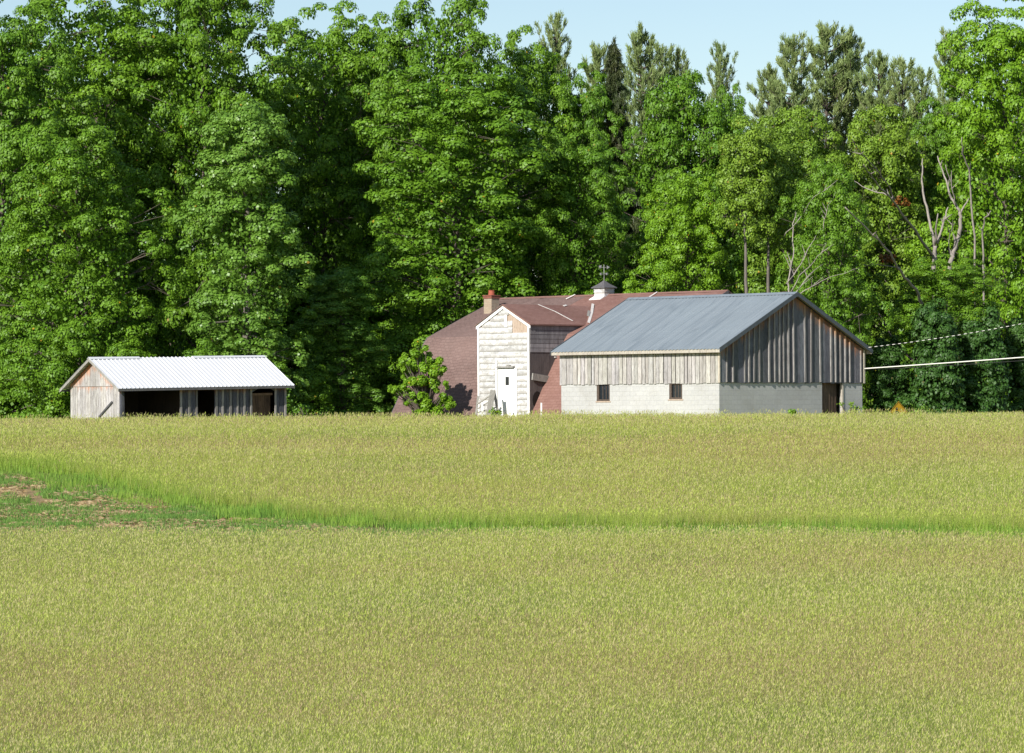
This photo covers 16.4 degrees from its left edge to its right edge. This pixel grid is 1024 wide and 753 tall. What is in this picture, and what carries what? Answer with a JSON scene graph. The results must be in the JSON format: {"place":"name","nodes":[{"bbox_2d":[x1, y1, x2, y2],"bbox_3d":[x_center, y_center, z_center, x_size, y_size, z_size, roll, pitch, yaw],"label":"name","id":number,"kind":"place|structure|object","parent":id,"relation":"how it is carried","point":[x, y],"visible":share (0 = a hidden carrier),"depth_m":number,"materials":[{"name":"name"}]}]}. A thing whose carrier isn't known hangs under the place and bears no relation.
{"place":"outdoors","nodes":[
{"label":"outdoors","id":0,"kind":"place"},
{"bbox_2d":[2,468,1016,752],"bbox_3d":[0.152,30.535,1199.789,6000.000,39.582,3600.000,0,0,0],"label":"ground","id":1,"kind":"structure","parent":0,"point":[36,498],"depth_m":112.45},
{"bbox_2d":[0,325,47,420],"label":"understory tree","id":2,"kind":"object","parent":1,"relation":"on","point":[7,396],"visible":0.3,"depth_m":180.01,"materials":[{"name":"green plant"}]},
{"bbox_2d":[0,0,100,412],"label":"maple tree","id":3,"kind":"object","parent":1,"relation":"on","point":[16,121],"visible":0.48,"depth_m":184.74,"materials":[{"name":"green plant"}]},
{"bbox_2d":[4,49,96,285],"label":"maple tree","id":4,"kind":"object","parent":1,"relation":"on","point":[34,108],"depth_m":226.36,"materials":[{"name":"green plant"}]},
{"bbox_2d":[37,344,79,419],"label":"understory tree","id":5,"kind":"object","parent":1,"relation":"on","point":[72,363],"visible":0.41,"depth_m":175.40,"materials":[{"name":"green plant"}]},
{"bbox_2d":[0,0,197,360],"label":"maple tree","id":6,"kind":"object","parent":1,"relation":"on","point":[123,51],"visible":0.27,"depth_m":195.26,"materials":[{"name":"green plant"}]},
{"bbox_2d":[0,115,198,419],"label":"maple tree","id":7,"kind":"object","parent":1,"relation":"on","point":[70,176],"visible":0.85,"depth_m":176.75,"materials":[{"name":"green plant"}]},
{"bbox_2d":[49,64,164,266],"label":"maple tree","id":8,"kind":"object","parent":1,"relation":"on","point":[115,127],"depth_m":230.80,"materials":[{"name":"green plant"}]},
{"bbox_2d":[105,338,148,356],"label":"understory tree","id":9,"kind":"object","parent":1,"relation":"on","point":[121,349],"visible":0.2,"depth_m":173.52,"materials":[{"name":"green plant"}]},
{"bbox_2d":[104,269,171,356],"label":"understory tree","id":10,"kind":"object","parent":1,"relation":"on","point":[158,340],"visible":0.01,"depth_m":204.27,"materials":[{"name":"green plant"}]},
{"bbox_2d":[59,355,294,421],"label":"open shed","id":11,"kind":"structure","parent":1,"relation":"on","point":[98,387],"depth_m":155.68,"materials":[{"name":"white wood"}]},
{"bbox_2d":[252,393,272,419],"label":"door","id":12,"kind":"structure","parent":11,"relation":"in","point":[260,401],"depth_m":157.75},
{"bbox_2d":[111,52,246,355],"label":"maple tree","id":13,"kind":"object","parent":1,"relation":"on","point":[157,121],"visible":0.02,"depth_m":220.70,"materials":[{"name":"green plant"}]},
{"bbox_2d":[0,473,374,541],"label":"corn stubble","id":14,"kind":"object","parent":1,"relation":"on","point":[16,489],"visible":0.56,"depth_m":107.15,"materials":[{"name":"beige grass and weeds"},{"name":"bare soil"},{"name":"dry straw"}]},
{"bbox_2d":[174,288,219,354],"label":"understory tree","id":15,"kind":"object","parent":1,"relation":"on","point":[190,336],"depth_m":207.81,"materials":[{"name":"green plant"}]},
{"bbox_2d":[183,338,221,356],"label":"understory tree","id":16,"kind":"object","parent":1,"relation":"on","point":[206,348],"visible":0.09,"depth_m":174.58,"materials":[{"name":"green plant"}]},
{"bbox_2d":[116,0,292,363],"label":"maple tree","id":17,"kind":"object","parent":1,"relation":"on","point":[189,17],"visible":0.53,"depth_m":194.49,"materials":[{"name":"green plant"}]},
{"bbox_2d":[0,472,458,541],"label":"weeds","id":18,"kind":"object","parent":1,"relation":"on","point":[36,508],"visible":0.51,"depth_m":105.61,"materials":[{"name":"green plant"}]},
{"bbox_2d":[166,98,317,413],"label":"poplar tree","id":19,"kind":"object","parent":1,"relation":"on","point":[237,175],"visible":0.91,"depth_m":177.03,"materials":[{"name":"green plant"}]},
{"bbox_2d":[175,79,317,351],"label":"maple tree","id":20,"kind":"object","parent":1,"relation":"on","point":[276,190],"visible":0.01,"depth_m":225.80,"materials":[{"name":"green plant"}]},
{"bbox_2d":[268,358,292,415],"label":"understory tree","id":21,"kind":"object","parent":1,"relation":"on","point":[282,367],"visible":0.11,"depth_m":175.67,"materials":[{"name":"green plant"}]},
{"bbox_2d":[255,260,336,417],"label":"understory tree","id":22,"kind":"object","parent":1,"relation":"on","point":[293,317],"visible":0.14,"depth_m":203.66,"materials":[{"name":"green plant"}]},
{"bbox_2d":[290,402,326,416],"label":"weed","id":23,"kind":"object","parent":1,"relation":"on","point":[303,413],"visible":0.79,"depth_m":169.99,"materials":[{"name":"green plant"}]},
{"bbox_2d":[293,364,334,418],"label":"understory tree","id":24,"kind":"object","parent":1,"relation":"on","point":[324,391],"visible":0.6,"depth_m":179.60,"materials":[{"name":"green plant"}]},
{"bbox_2d":[253,0,400,407],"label":"maple tree","id":25,"kind":"object","parent":1,"relation":"on","point":[324,193],"visible":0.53,"depth_m":205.53,"materials":[{"name":"green plant"}]},
{"bbox_2d":[271,67,391,367],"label":"maple tree","id":26,"kind":"object","parent":1,"relation":"on","point":[305,122],"visible":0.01,"depth_m":230.28,"materials":[{"name":"green plant"}]},
{"bbox_2d":[287,267,396,417],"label":"poplar tree","id":27,"kind":"object","parent":1,"relation":"on","point":[349,329],"visible":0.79,"depth_m":183.29,"materials":[{"name":"green plant"}]},
{"bbox_2d":[295,11,419,359],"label":"maple tree","id":28,"kind":"object","parent":1,"relation":"on","point":[367,80],"visible":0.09,"depth_m":211.01,"materials":[{"name":"green plant"}]},
{"bbox_2d":[339,330,395,416],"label":"understory tree","id":29,"kind":"object","parent":1,"relation":"on","point":[378,378],"visible":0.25,"depth_m":191.20,"materials":[{"name":"green plant"}]},
{"bbox_2d":[332,302,402,414],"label":"understory tree","id":30,"kind":"object","parent":1,"relation":"on","point":[383,315],"visible":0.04,"depth_m":207.66,"materials":[{"name":"green plant"}]},
{"bbox_2d":[307,76,447,285],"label":"maple tree","id":31,"kind":"object","parent":1,"relation":"on","point":[374,182],"depth_m":220.84,"materials":[{"name":"green plant"}]},
{"bbox_2d":[387,338,456,416],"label":"shrub","id":32,"kind":"object","parent":1,"relation":"on","point":[419,398],"visible":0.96,"depth_m":167.59,"materials":[{"name":"green plant"}]},
{"bbox_2d":[368,0,511,406],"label":"maple tree","id":33,"kind":"object","parent":1,"relation":"on","point":[414,50],"visible":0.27,"depth_m":199.15,"materials":[{"name":"green plant"}]},
{"bbox_2d":[335,60,569,402],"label":"maple tree","id":34,"kind":"object","parent":1,"relation":"on","point":[471,107],"visible":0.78,"depth_m":188.38,"materials":[{"name":"green plant"}]},
{"bbox_2d":[400,117,518,265],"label":"maple tree","id":35,"kind":"object","parent":1,"relation":"on","point":[485,184],"depth_m":224.94,"materials":[{"name":"green plant"}]},
{"bbox_2d":[448,235,510,308],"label":"understory tree","id":36,"kind":"object","parent":1,"relation":"on","point":[479,264],"visible":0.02,"depth_m":195.01,"materials":[{"name":"green plant"}]},
{"bbox_2d":[486,390,495,414],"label":"old plank","id":37,"kind":"object","parent":1,"relation":"on","point":[491,399],"visible":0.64,"depth_m":165.98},
{"bbox_2d":[488,407,501,416],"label":"weed","id":38,"kind":"object","parent":1,"relation":"on","point":[495,411],"visible":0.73,"depth_m":163.33,"materials":[{"name":"green plant"}]},
{"bbox_2d":[494,393,498,409],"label":"old plank","id":39,"kind":"object","parent":1,"relation":"on","point":[496,403],"visible":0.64,"depth_m":166.32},
{"bbox_2d":[0,523,1023,752],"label":"meadow grass","id":40,"kind":"structure","parent":1,"relation":"on","point":[803,641],"depth_m":70.03,"materials":[{"name":"plant"}]},
{"bbox_2d":[0,407,1023,533],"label":"meadow grass","id":41,"kind":"structure","parent":1,"relation":"on","point":[755,467],"depth_m":122.40,"materials":[{"name":"plant"}]},
{"bbox_2d":[0,448,1023,547],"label":"green grass strip","id":42,"kind":"object","parent":1,"relation":"on","point":[268,512],"depth_m":103.53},
{"bbox_2d":[470,24,585,296],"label":"maple tree","id":43,"kind":"object","parent":1,"relation":"on","point":[543,87],"visible":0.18,"depth_m":204.63,"materials":[{"name":"green plant"}]},
{"bbox_2d":[520,8,577,285],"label":"pine tree","id":44,"kind":"object","parent":1,"relation":"on","point":[555,44],"visible":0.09,"depth_m":220.88,"materials":[{"name":"green plant"}]},
{"bbox_2d":[391,265,732,418],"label":"shingled barn","id":45,"kind":"structure","parent":1,"relation":"on","point":[503,347],"depth_m":168.00,"materials":[{"name":"brown"}]},
{"bbox_2d":[498,368,514,416],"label":"door","id":46,"kind":"structure","parent":45,"relation":"in","point":[506,376],"depth_m":166.98,"materials":[{"name":"white paint"}]},
{"bbox_2d":[517,121,634,295],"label":"maple tree","id":47,"kind":"object","parent":1,"relation":"on","point":[604,227],"visible":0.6,"depth_m":192.05,"materials":[{"name":"green plant"}]},
{"bbox_2d":[543,62,631,289],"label":"maple tree","id":48,"kind":"object","parent":1,"relation":"on","point":[588,109],"visible":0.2,"depth_m":205.21,"materials":[{"name":"green plant"}]},
{"bbox_2d":[576,40,632,277],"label":"pine tree","id":49,"kind":"object","parent":1,"relation":"on","point":[598,53],"visible":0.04,"depth_m":215.17,"materials":[{"name":"green plant"}]},
{"bbox_2d":[584,260,637,293],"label":"understory tree","id":50,"kind":"object","parent":1,"relation":"on","point":[619,286],"visible":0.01,"depth_m":203.71,"materials":[{"name":"green plant"}]},
{"bbox_2d":[589,37,645,279],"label":"spruce tree","id":51,"kind":"object","parent":1,"relation":"on","point":[617,91],"visible":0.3,"depth_m":205.73,"materials":[{"name":"green plant"}]},
{"bbox_2d":[622,21,668,284],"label":"pine tree","id":52,"kind":"object","parent":1,"relation":"on","point":[641,37],"visible":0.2,"depth_m":214.37,"materials":[{"name":"green plant"}]},
{"bbox_2d":[633,40,687,291],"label":"pine tree","id":53,"kind":"object","parent":1,"relation":"on","point":[665,63],"visible":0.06,"depth_m":218.92,"materials":[{"name":"green plant"}]},
{"bbox_2d":[606,68,751,292],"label":"ash tree","id":54,"kind":"object","parent":1,"relation":"on","point":[677,149],"visible":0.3,"depth_m":202.10,"materials":[{"name":"green plant"}]},
{"bbox_2d":[664,45,697,173],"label":"pine tree","id":55,"kind":"object","parent":1,"relation":"on","point":[678,65],"visible":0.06,"depth_m":219.59,"materials":[{"name":"green plant"}]},
{"bbox_2d":[622,166,743,293],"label":"maple tree","id":56,"kind":"object","parent":1,"relation":"on","point":[679,217],"visible":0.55,"depth_m":184.97,"materials":[{"name":"green plant"}]},
{"bbox_2d":[550,292,872,417],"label":"block barn","id":57,"kind":"structure","parent":1,"relation":"on","point":[743,353],"depth_m":153.66,"materials":[{"name":"paint"}]},
{"bbox_2d":[595,384,610,401],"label":"window","id":58,"kind":"structure","parent":57,"relation":"in","point":[603,391],"depth_m":154.85,"materials":[{"name":"brown glass"}]},
{"bbox_2d":[668,383,682,400],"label":"window","id":59,"kind":"structure","parent":57,"relation":"in","point":[677,388],"depth_m":151.82,"materials":[{"name":"brown glass"}]},
{"bbox_2d":[822,383,835,417],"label":"door","id":60,"kind":"structure","parent":57,"relation":"in","point":[828,389],"depth_m":155.34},
{"bbox_2d":[704,40,748,249],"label":"pine tree","id":61,"kind":"object","parent":1,"relation":"on","point":[719,59],"visible":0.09,"depth_m":217.31,"materials":[{"name":"green plant"}]},
{"bbox_2d":[694,83,761,293],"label":"maple tree","id":62,"kind":"object","parent":1,"relation":"on","point":[728,102],"visible":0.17,"depth_m":203.31,"materials":[{"name":"green plant"}]},
{"bbox_2d":[711,114,780,292],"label":"slender tree","id":63,"kind":"object","parent":1,"relation":"on","point":[742,164],"visible":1,"depth_m":180.44,"materials":[{"name":"green plant"}]},
{"bbox_2d":[734,62,791,281],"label":"pine tree","id":64,"kind":"object","parent":1,"relation":"on","point":[763,93],"visible":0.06,"depth_m":217.32,"materials":[{"name":"green plant"}]},
{"bbox_2d":[732,261,795,293],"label":"understory tree","id":65,"kind":"object","parent":1,"relation":"on","point":[763,280],"visible":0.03,"depth_m":203.45,"materials":[{"name":"green plant"}]},
{"bbox_2d":[734,125,801,292],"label":"slender tree","id":66,"kind":"object","parent":1,"relation":"on","point":[783,153],"visible":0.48,"depth_m":182.60,"materials":[{"name":"green plant"}]},
{"bbox_2d":[757,121,819,291],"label":"slender tree","id":67,"kind":"object","parent":1,"relation":"on","point":[809,152],"visible":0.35,"depth_m":185.47,"materials":[{"name":"green plant"}]},
{"bbox_2d":[756,30,831,269],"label":"pine tree","id":68,"kind":"object","parent":1,"relation":"on","point":[788,48],"visible":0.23,"depth_m":212.87,"materials":[{"name":"green plant"}]},
{"bbox_2d":[721,105,886,329],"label":"ash tree","id":69,"kind":"object","parent":1,"relation":"on","point":[826,154],"visible":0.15,"depth_m":203.82,"materials":[{"name":"green plant"}]},
{"bbox_2d":[784,181,856,293],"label":"dead tree","id":70,"kind":"object","parent":1,"relation":"on","point":[789,278],"visible":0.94,"depth_m":170.16,"materials":[{"name":"grey wood"}]},
{"bbox_2d":[791,19,861,230],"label":"pine tree","id":71,"kind":"object","parent":1,"relation":"on","point":[824,98],"visible":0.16,"depth_m":219.66,"materials":[{"name":"green plant"}]},
{"bbox_2d":[773,158,894,414],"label":"ash tree","id":72,"kind":"object","parent":1,"relation":"on","point":[838,215],"visible":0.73,"depth_m":175.28,"materials":[{"name":"green plant"}]},
{"bbox_2d":[795,226,898,408],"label":"maple tree","id":73,"kind":"object","parent":1,"relation":"on","point":[884,335],"visible":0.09,"depth_m":181.28,"materials":[{"name":"green plant"}]},
{"bbox_2d":[836,400,861,413],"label":"weed","id":74,"kind":"object","parent":1,"relation":"on","point":[852,406],"visible":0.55,"depth_m":154.84,"materials":[{"name":"green plant"}]},
{"bbox_2d":[822,26,880,256],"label":"pine tree","id":75,"kind":"object","parent":1,"relation":"on","point":[851,41],"visible":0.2,"depth_m":220.32,"materials":[{"name":"green plant"}]},
{"bbox_2d":[862,311,876,412],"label":"understory tree","id":76,"kind":"object","parent":1,"relation":"on","point":[870,406],"visible":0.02,"depth_m":206.77,"materials":[{"name":"green plant"}]},
{"bbox_2d":[846,49,915,276],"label":"pine tree","id":77,"kind":"object","parent":1,"relation":"on","point":[879,63],"visible":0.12,"depth_m":214.20,"materials":[{"name":"green plant"}]},
{"bbox_2d":[817,104,948,404],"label":"ash tree","id":78,"kind":"object","parent":1,"relation":"on","point":[887,148],"visible":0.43,"depth_m":204.72,"materials":[{"name":"green plant"}]},
{"bbox_2d":[845,207,922,304],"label":"dead tree","id":79,"kind":"object","parent":1,"relation":"on","point":[906,279],"visible":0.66,"depth_m":174.31,"materials":[{"name":"grey wood"}]},
{"bbox_2d":[878,254,895,264],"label":"dead foliage","id":80,"kind":"object","parent":79,"relation":"attached to","point":[887,260],"visible":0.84,"depth_m":179.81,"materials":[{"name":"brown plant"}]},
{"bbox_2d":[867,334,911,417],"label":"understory tree","id":81,"kind":"object","parent":1,"relation":"on","point":[887,387],"visible":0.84,"depth_m":177.54,"materials":[{"name":"green plant"}]},
{"bbox_2d":[891,401,907,414],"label":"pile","id":82,"kind":"object","parent":1,"relation":"on","point":[898,406],"visible":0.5,"depth_m":157.98,"materials":[{"name":"yellow plant"}]},
{"bbox_2d":[877,312,924,381],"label":"dead tree","id":83,"kind":"object","parent":1,"relation":"on","point":[908,356],"visible":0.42,"depth_m":178.70,"materials":[{"name":"wood"}]},
{"bbox_2d":[870,54,932,269],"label":"pine tree","id":84,"kind":"object","parent":1,"relation":"on","point":[902,67],"visible":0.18,"depth_m":213.12,"materials":[{"name":"green plant"}]},
{"bbox_2d":[852,138,951,296],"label":"dead tree","id":85,"kind":"object","parent":1,"relation":"on","point":[935,239],"visible":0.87,"depth_m":181.93,"materials":[{"name":"grey wood"}]},
{"bbox_2d":[892,195,910,207],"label":"dead foliage","id":86,"kind":"object","parent":85,"relation":"attached to","point":[904,203],"visible":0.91,"depth_m":179.80,"materials":[{"name":"brown plant"}]},
{"bbox_2d":[873,267,959,412],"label":"understory tree","id":87,"kind":"object","parent":1,"relation":"on","point":[908,347],"visible":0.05,"depth_m":203.82,"materials":[{"name":"green plant"}]},
{"bbox_2d":[900,64,938,196],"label":"pine tree","id":88,"kind":"object","parent":1,"relation":"on","point":[926,92],"visible":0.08,"depth_m":220.02,"materials":[{"name":"green plant"}]},
{"bbox_2d":[915,404,930,412],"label":"weed","id":89,"kind":"object","parent":1,"relation":"on","point":[922,407],"visible":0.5,"depth_m":158.01,"materials":[{"name":"green plant"}]},
{"bbox_2d":[866,164,980,323],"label":"ash tree","id":90,"kind":"object","parent":1,"relation":"on","point":[919,172],"visible":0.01,"depth_m":212.40,"materials":[{"name":"green plant"}]},
{"bbox_2d":[891,297,966,415],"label":"understory tree","id":91,"kind":"object","parent":1,"relation":"on","point":[932,322],"visible":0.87,"depth_m":175.28,"materials":[{"name":"green plant"}]},
{"bbox_2d":[915,26,983,260],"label":"pine tree","id":92,"kind":"object","parent":1,"relation":"on","point":[943,58],"visible":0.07,"depth_m":213.28,"materials":[{"name":"green plant"}]},
{"bbox_2d":[892,254,1010,411],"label":"maple tree","id":93,"kind":"object","parent":1,"relation":"on","point":[941,278],"visible":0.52,"depth_m":179.11,"materials":[{"name":"green plant"}]},
{"bbox_2d":[937,156,968,298],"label":"dead tree","id":94,"kind":"object","parent":1,"relation":"on","point":[954,249],"visible":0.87,"depth_m":182.98,"materials":[{"name":"grey wood"}]},
{"bbox_2d":[909,92,1001,298],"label":"maple tree","id":95,"kind":"object","parent":1,"relation":"on","point":[936,142],"visible":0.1,"depth_m":209.45,"materials":[{"name":"green plant"}]},
{"bbox_2d":[904,0,1023,409],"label":"maple tree","id":96,"kind":"object","parent":1,"relation":"on","point":[1000,149],"visible":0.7,"depth_m":198.85,"materials":[{"name":"green plant"}]},
{"bbox_2d":[961,137,975,287],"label":"dead tree","id":97,"kind":"object","parent":1,"relation":"on","point":[970,203],"visible":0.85,"depth_m":188.93,"materials":[{"name":"grey wood"}]},
{"bbox_2d":[937,122,1019,276],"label":"maple tree","id":98,"kind":"object","parent":1,"relation":"on","point":[990,189],"visible":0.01,"depth_m":230.15,"materials":[{"name":"green plant"}]},
{"bbox_2d":[957,306,1011,415],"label":"understory tree","id":99,"kind":"object","parent":1,"relation":"on","point":[981,345],"visible":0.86,"depth_m":177.36,"materials":[{"name":"green plant"}]},
{"bbox_2d":[978,211,990,303],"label":"dead tree","id":100,"kind":"object","parent":1,"relation":"on","point":[982,230],"visible":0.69,"depth_m":188.16,"materials":[{"name":"grey wood"}]},
{"bbox_2d":[979,89,1023,305],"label":"maple tree","id":101,"kind":"object","parent":1,"relation":"on","point":[1018,178],"visible":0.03,"depth_m":220.68,"materials":[{"name":"green plant"}]},
{"bbox_2d":[1001,317,1023,414],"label":"understory tree","id":102,"kind":"object","parent":1,"relation":"on","point":[1013,341],"visible":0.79,"depth_m":180.29,"materials":[{"name":"green plant"}]},
{"bbox_2d":[0,0,1023,333],"label":"sky","id":103,"kind":"structure","parent":0,"point":[751,28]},
{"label":"utility pole","id":104,"kind":"object","parent":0,"visible":0},
{"bbox_2d":[864,357,1023,368],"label":"cable","id":105,"kind":"object","parent":104,"relation":"attached to","point":[943,363],"visible":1,"depth_m":155.11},
{"bbox_2d":[869,360,1023,369],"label":"cable","id":106,"kind":"object","parent":104,"relation":"attached to","point":[943,365],"visible":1,"depth_m":155.16,"materials":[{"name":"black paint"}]},
{"bbox_2d":[869,323,1023,347],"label":"cable","id":107,"kind":"object","parent":104,"relation":"attached to","point":[947,336],"visible":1,"depth_m":155.16,"materials":[{"name":"white paint"}]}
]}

